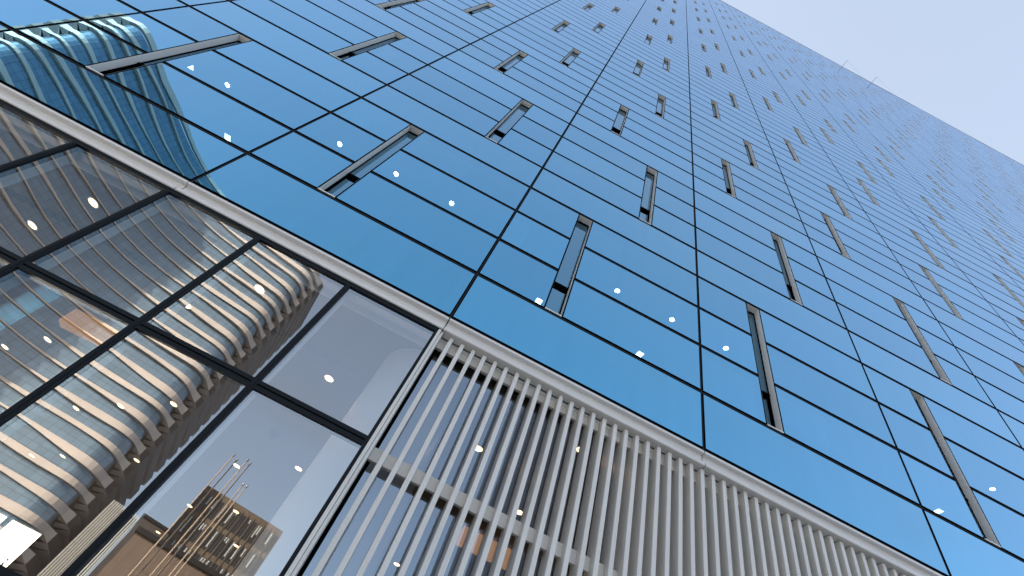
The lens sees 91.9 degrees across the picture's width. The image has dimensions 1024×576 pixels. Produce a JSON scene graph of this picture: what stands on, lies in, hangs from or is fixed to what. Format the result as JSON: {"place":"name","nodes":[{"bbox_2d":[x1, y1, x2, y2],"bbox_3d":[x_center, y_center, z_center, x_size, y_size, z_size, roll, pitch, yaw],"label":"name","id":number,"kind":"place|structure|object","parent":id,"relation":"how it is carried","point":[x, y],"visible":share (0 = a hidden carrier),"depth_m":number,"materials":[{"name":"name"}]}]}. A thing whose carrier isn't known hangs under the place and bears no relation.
{"place":"outdoors","nodes":[
{"label":"outdoors","id":0,"kind":"place"},
{"bbox_2d":[0,0,1023,575],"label":"glass tower","id":1,"kind":"structure","parent":0,"point":[714,288],"depth_m":8.80,"materials":[{"name":"blue glass"},{"name":"dark grey metal"}]},
{"bbox_2d":[0,516,12,530],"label":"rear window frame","id":2,"kind":"structure","parent":1,"relation":"in","point":[6,521],"depth_m":17.19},
{"bbox_2d":[27,220,37,229],"bbox_3d":[-7.489,-0.982,7.733,0.184,0.009,0.184,28,-52,-1],"label":"downlight","id":3,"kind":"object","parent":1,"relation":"attached to","point":[32,224],"visible":1,"depth_m":7.73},
{"bbox_2d":[43,336,51,342],"bbox_3d":[-9.079,1.010,9.685,0.184,0.009,0.184,28,-52,-1],"label":"downlight","id":4,"kind":"object","parent":1,"relation":"attached to","point":[48,339],"visible":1,"depth_m":9.68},
{"bbox_2d":[87,197,99,208],"bbox_3d":[-5.949,-1.213,7.037,0.184,0.009,0.184,28,-52,-1],"label":"downlight","id":5,"kind":"object","parent":1,"relation":"attached to","point":[93,202],"visible":1,"depth_m":7.03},
{"bbox_2d":[85,33,251,76],"bbox_3d":[-6.011,-4.201,8.994,0.336,3.349,0.198,28,-52,-1],"label":"slot window","id":6,"kind":"structure","parent":1,"relation":"in","point":[105,68],"depth_m":8.78,"materials":[{"name":"grey metal"}]},
{"bbox_2d":[170,401,177,406],"bbox_3d":[-6.654,2.285,9.742,0.184,0.009,0.184,28,-52,-1],"label":"downlight","id":7,"kind":"object","parent":1,"relation":"attached to","point":[173,403],"visible":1,"depth_m":9.74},
{"bbox_2d":[254,284,265,293],"bbox_3d":[-3.613,0.015,7.093,0.184,0.009,0.184,28,-52,-1],"label":"downlight","id":8,"kind":"object","parent":1,"relation":"attached to","point":[259,288],"visible":1,"depth_m":7.09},
{"bbox_2d":[294,465,302,471],"bbox_3d":[-4.228,3.578,9.812,0.184,0.009,0.184,28,-52,-1],"label":"downlight","id":9,"kind":"object","parent":1,"relation":"attached to","point":[298,468],"visible":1,"depth_m":9.81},
{"bbox_2d":[324,374,333,382],"bbox_3d":[-2.896,1.433,7.841,0.184,0.009,0.184,28,-52,-1],"label":"downlight","id":10,"kind":"object","parent":1,"relation":"attached to","point":[329,378],"visible":1,"depth_m":7.84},
{"bbox_2d":[329,32,406,60],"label":"slot window","id":11,"kind":"structure","parent":1,"relation":"in","point":[342,54],"depth_m":12.56,"materials":[{"name":"grey metal"}]},
{"bbox_2d":[317,125,423,198],"bbox_3d":[-2.472,-2.340,9.077,0.336,3.349,0.198,28,-52,-1],"label":"slot window","id":12,"kind":"structure","parent":1,"relation":"in","point":[345,179],"depth_m":8.91,"materials":[{"name":"grey metal"}]},
{"bbox_2d":[375,0,424,9],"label":"slot window","id":13,"kind":"structure","parent":1,"relation":"in","point":[396,3],"depth_m":15.83,"materials":[{"name":"grey metal"}]},
{"bbox_2d":[462,2,494,14],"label":"slot window","id":14,"kind":"structure","parent":1,"relation":"in","point":[484,6],"depth_m":19.48,"materials":[{"name":"grey metal"}]},
{"bbox_2d":[475,445,483,451],"bbox_3d":[-0.531,2.525,7.790,0.184,0.009,0.184,28,-52,-1],"label":"downlight","id":15,"kind":"object","parent":1,"relation":"attached to","point":[479,448],"visible":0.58,"depth_m":7.79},
{"bbox_2d":[485,99,532,143],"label":"slot window","id":16,"kind":"structure","parent":1,"relation":"in","point":[499,131],"depth_m":12.68,"materials":[{"name":"blue glass"}]},
{"bbox_2d":[494,51,527,73],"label":"slot window","id":17,"kind":"structure","parent":1,"relation":"in","point":[517,57],"depth_m":16.24,"materials":[{"name":"grey metal"}]},
{"bbox_2d":[551,20,569,32],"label":"slot window","id":18,"kind":"structure","parent":1,"relation":"in","point":[563,24],"depth_m":22.91,"materials":[{"name":"grey metal"}]},
{"bbox_2d":[543,215,592,317],"bbox_3d":[1.068,-0.479,9.160,0.336,3.349,0.198,28,-52,-1],"label":"slot window","id":19,"kind":"structure","parent":1,"relation":"in","point":[558,296],"depth_m":9.03,"materials":[{"name":"blue glass"}]},
{"bbox_2d":[559,48,580,66],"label":"slot window","id":20,"kind":"structure","parent":1,"relation":"in","point":[571,56],"depth_m":19.63,"materials":[{"name":"grey metal"}]},
{"bbox_2d":[582,3,593,10],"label":"slot window","id":21,"kind":"structure","parent":1,"relation":"in","point":[589,6],"depth_m":29.54,"materials":[{"name":"grey metal"}]},
{"bbox_2d":[592,22,605,32],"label":"slot window","id":22,"kind":"structure","parent":1,"relation":"in","point":[600,26],"depth_m":26.32,"materials":[{"name":"grey metal"}]},
{"bbox_2d":[611,6,619,13],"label":"slot window","id":23,"kind":"structure","parent":1,"relation":"in","point":[616,9],"depth_m":33.01,"materials":[{"name":"grey metal"}]},
{"bbox_2d":[611,105,628,135],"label":"slot window","id":24,"kind":"structure","parent":1,"relation":"in","point":[619,122],"depth_m":16.41,"materials":[{"name":"blue glass"}]},
{"bbox_2d":[633,60,643,76],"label":"slot window","id":25,"kind":"structure","parent":1,"relation":"in","point":[639,65],"depth_m":23.04,"materials":[{"name":"blue glass"}]},
{"bbox_2d":[638,166,657,225],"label":"slot window","id":26,"kind":"structure","parent":1,"relation":"in","point":[649,188],"depth_m":12.80,"materials":[{"name":"blue glass"}]},
{"bbox_2d":[645,34,651,44],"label":"slot window","id":27,"kind":"structure","parent":1,"relation":"in","point":[648,39],"depth_m":29.67,"materials":[{"name":"grey metal"}]},
{"bbox_2d":[655,94,665,118],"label":"slot window","id":28,"kind":"structure","parent":1,"relation":"in","point":[660,108],"depth_m":19.69,"materials":[{"name":"grey metal"}]},
{"bbox_2d":[662,57,669,71],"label":"slot window","id":29,"kind":"structure","parent":1,"relation":"in","point":[666,64],"depth_m":26.35,"materials":[{"name":"grey metal"}]},
{"bbox_2d":[667,35,672,43],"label":"slot window","id":30,"kind":"structure","parent":1,"relation":"in","point":[669,39],"depth_m":32.98,"materials":[{"name":"grey metal"}]},
{"bbox_2d":[705,66,711,78],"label":"slot window","id":31,"kind":"structure","parent":1,"relation":"in","point":[708,72],"depth_m":29.56,"materials":[{"name":"grey metal"}]},
{"bbox_2d":[711,100,720,120],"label":"slot window","id":32,"kind":"structure","parent":1,"relation":"in","point":[715,110],"depth_m":22.96,"materials":[{"name":"grey metal"}]},
{"bbox_2d":[720,63,727,74],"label":"slot window","id":33,"kind":"structure","parent":1,"relation":"in","point":[722,65],"depth_m":32.91,"materials":[{"name":"grey metal"}]},
{"bbox_2d":[721,159,735,197],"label":"slot window","id":34,"kind":"structure","parent":1,"relation":"in","point":[730,190],"depth_m":16.38,"materials":[{"name":"grey metal"}]},
{"bbox_2d":[729,92,738,109],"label":"slot window","id":35,"kind":"structure","parent":1,"relation":"in","point":[732,96],"depth_m":26.30,"materials":[{"name":"grey metal"}]},
{"bbox_2d":[743,140,758,169],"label":"slot window","id":36,"kind":"structure","parent":1,"relation":"in","point":[750,154],"depth_m":19.72,"materials":[{"name":"grey metal"}]},
{"bbox_2d":[745,303,783,433],"bbox_3d":[4.608,1.382,9.243,0.336,3.349,0.198,28,-52,-1],"label":"slot window","id":37,"kind":"structure","parent":1,"relation":"in","point":[772,413],"depth_m":9.07,"materials":[{"name":"grey metal"}]},
{"bbox_2d":[762,96,772,111],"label":"slot window","id":38,"kind":"structure","parent":1,"relation":"in","point":[766,101],"depth_m":29.61,"materials":[{"name":"grey metal"}]},
{"bbox_2d":[772,91,781,103],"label":"slot window","id":39,"kind":"structure","parent":1,"relation":"in","point":[774,93],"depth_m":32.86,"materials":[{"name":"grey metal"}]},
{"bbox_2d":[770,232,802,305],"bbox_3d":[7.026,-0.525,12.860,0.352,3.349,0.198,28,-52,-1],"label":"slot window","id":40,"kind":"structure","parent":1,"relation":"in","point":[794,295],"depth_m":12.83,"materials":[{"name":"grey metal"}]},
{"bbox_2d":[784,139,800,163],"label":"slot window","id":41,"kind":"structure","parent":1,"relation":"in","point":[788,144],"depth_m":22.95,"materials":[{"name":"grey metal"}]},
{"bbox_2d":[793,127,807,146],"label":"slot window","id":42,"kind":"structure","parent":1,"relation":"in","point":[796,130],"depth_m":26.26,"materials":[{"name":"grey metal"}]},
{"bbox_2d":[626,0,1023,205],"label":"upper slot windows","id":43,"kind":"structure","parent":1,"relation":"in","point":[674,1],"depth_m":62.25,"materials":[{"name":"grey metal"}]},
{"bbox_2d":[819,127,834,144],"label":"slot window","id":44,"kind":"structure","parent":1,"relation":"in","point":[822,130],"depth_m":29.47,"materials":[{"name":"grey metal"}]},
{"bbox_2d":[824,119,837,133],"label":"slot window","id":45,"kind":"structure","parent":1,"relation":"in","point":[826,121],"depth_m":32.74,"materials":[{"name":"grey metal"}]},
{"bbox_2d":[820,212,850,259],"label":"slot window","id":46,"kind":"structure","parent":1,"relation":"in","point":[827,220],"depth_m":16.40,"materials":[{"name":"grey metal"}]},
{"bbox_2d":[826,184,852,219],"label":"slot window","id":47,"kind":"structure","parent":1,"relation":"in","point":[833,192],"depth_m":19.67,"materials":[{"name":"grey metal"}]},
{"bbox_2d":[855,177,879,206],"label":"slot window","id":48,"kind":"structure","parent":1,"relation":"in","point":[861,183],"depth_m":22.95,"materials":[{"name":"grey metal"}]},
{"bbox_2d":[857,161,877,184],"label":"slot window","id":49,"kind":"structure","parent":1,"relation":"in","point":[859,163],"depth_m":26.29,"materials":[{"name":"grey metal"}]},
{"bbox_2d":[874,146,892,163],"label":"slot window","id":50,"kind":"structure","parent":1,"relation":"in","point":[886,158],"depth_m":32.74,"materials":[{"name":"grey metal"}]},
{"bbox_2d":[876,158,895,177],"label":"slot window","id":51,"kind":"structure","parent":1,"relation":"in","point":[883,165],"depth_m":29.50,"materials":[{"name":"grey metal"}]},
{"bbox_2d":[889,145,905,160],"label":"slot window","id":52,"kind":"structure","parent":1,"relation":"in","point":[889,145],"depth_m":36.13,"materials":[{"name":"grey metal"}]},
{"bbox_2d":[892,297,951,385],"bbox_3d":[10.566,1.336,12.944,0.352,3.349,0.198,28,-52,-1],"label":"slot window","id":53,"kind":"structure","parent":1,"relation":"in","point":[933,360],"depth_m":12.83,"materials":[{"name":"grey metal"}]},
{"bbox_2d":[910,230,945,269],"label":"slot window","id":54,"kind":"structure","parent":1,"relation":"in","point":[915,234],"depth_m":19.71,"materials":[{"name":"grey metal"}]},
{"bbox_2d":[920,195,946,221],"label":"slot window","id":55,"kind":"structure","parent":1,"relation":"in","point":[923,198],"depth_m":26.30,"materials":[{"name":"grey metal"}]},
{"bbox_2d":[926,174,945,192],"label":"slot window","id":56,"kind":"structure","parent":1,"relation":"in","point":[926,174],"depth_m":32.92,"materials":[{"name":"grey metal"}]},
{"bbox_2d":[919,265,963,319],"bbox_3d":[14.127,0.150,16.454,0.336,3.006,0.198,28,-52,-1],"label":"slot window","id":57,"kind":"structure","parent":1,"relation":"in","point":[948,302],"depth_m":16.40,"materials":[{"name":"grey metal"}]},
{"bbox_2d":[927,216,958,248],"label":"slot window","id":58,"kind":"structure","parent":1,"relation":"in","point":[931,219],"depth_m":23.02,"materials":[{"name":"grey metal"}]},
{"bbox_2d":[932,188,955,210],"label":"slot window","id":59,"kind":"structure","parent":1,"relation":"in","point":[932,188],"depth_m":29.64,"materials":[{"name":"grey metal"}]},
{"bbox_2d":[910,390,1000,547],"bbox_3d":[8.148,3.243,9.326,0.336,3.349,0.198,28,-52,-1],"label":"slot window","id":60,"kind":"structure","parent":1,"relation":"in","point":[968,495],"depth_m":9.10,"materials":[{"name":"grey metal"}]},
{"bbox_2d":[976,201,999,221],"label":"slot window","id":61,"kind":"structure","parent":1,"relation":"in","point":[976,201],"depth_m":32.96,"materials":[{"name":"grey metal"}]},
{"bbox_2d":[984,230,1014,258],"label":"slot window","id":62,"kind":"structure","parent":1,"relation":"in","point":[999,244],"depth_m":26.19,"materials":[{"name":"grey metal"}]},
{"bbox_2d":[989,219,1016,243],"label":"slot window","id":63,"kind":"structure","parent":1,"relation":"in","point":[989,219],"depth_m":29.60,"materials":[{"name":"grey metal"}]},
{"bbox_2d":[993,274,1023,307],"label":"slot window","id":64,"kind":"structure","parent":1,"relation":"in","point":[1003,284],"depth_m":20.11,"materials":[{"name":"grey metal"}]},
{"bbox_2d":[999,255,1023,279],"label":"slot window","id":65,"kind":"structure","parent":1,"relation":"in","point":[1003,258],"depth_m":23.50,"materials":[{"name":"grey metal"}]},
{"bbox_2d":[1013,362,1023,374],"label":"slot window","id":66,"kind":"structure","parent":1,"relation":"in","point":[1019,367],"depth_m":14.29,"materials":[{"name":"grey metal"}]},
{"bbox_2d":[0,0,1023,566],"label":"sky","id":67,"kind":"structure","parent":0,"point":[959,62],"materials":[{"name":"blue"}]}
]}

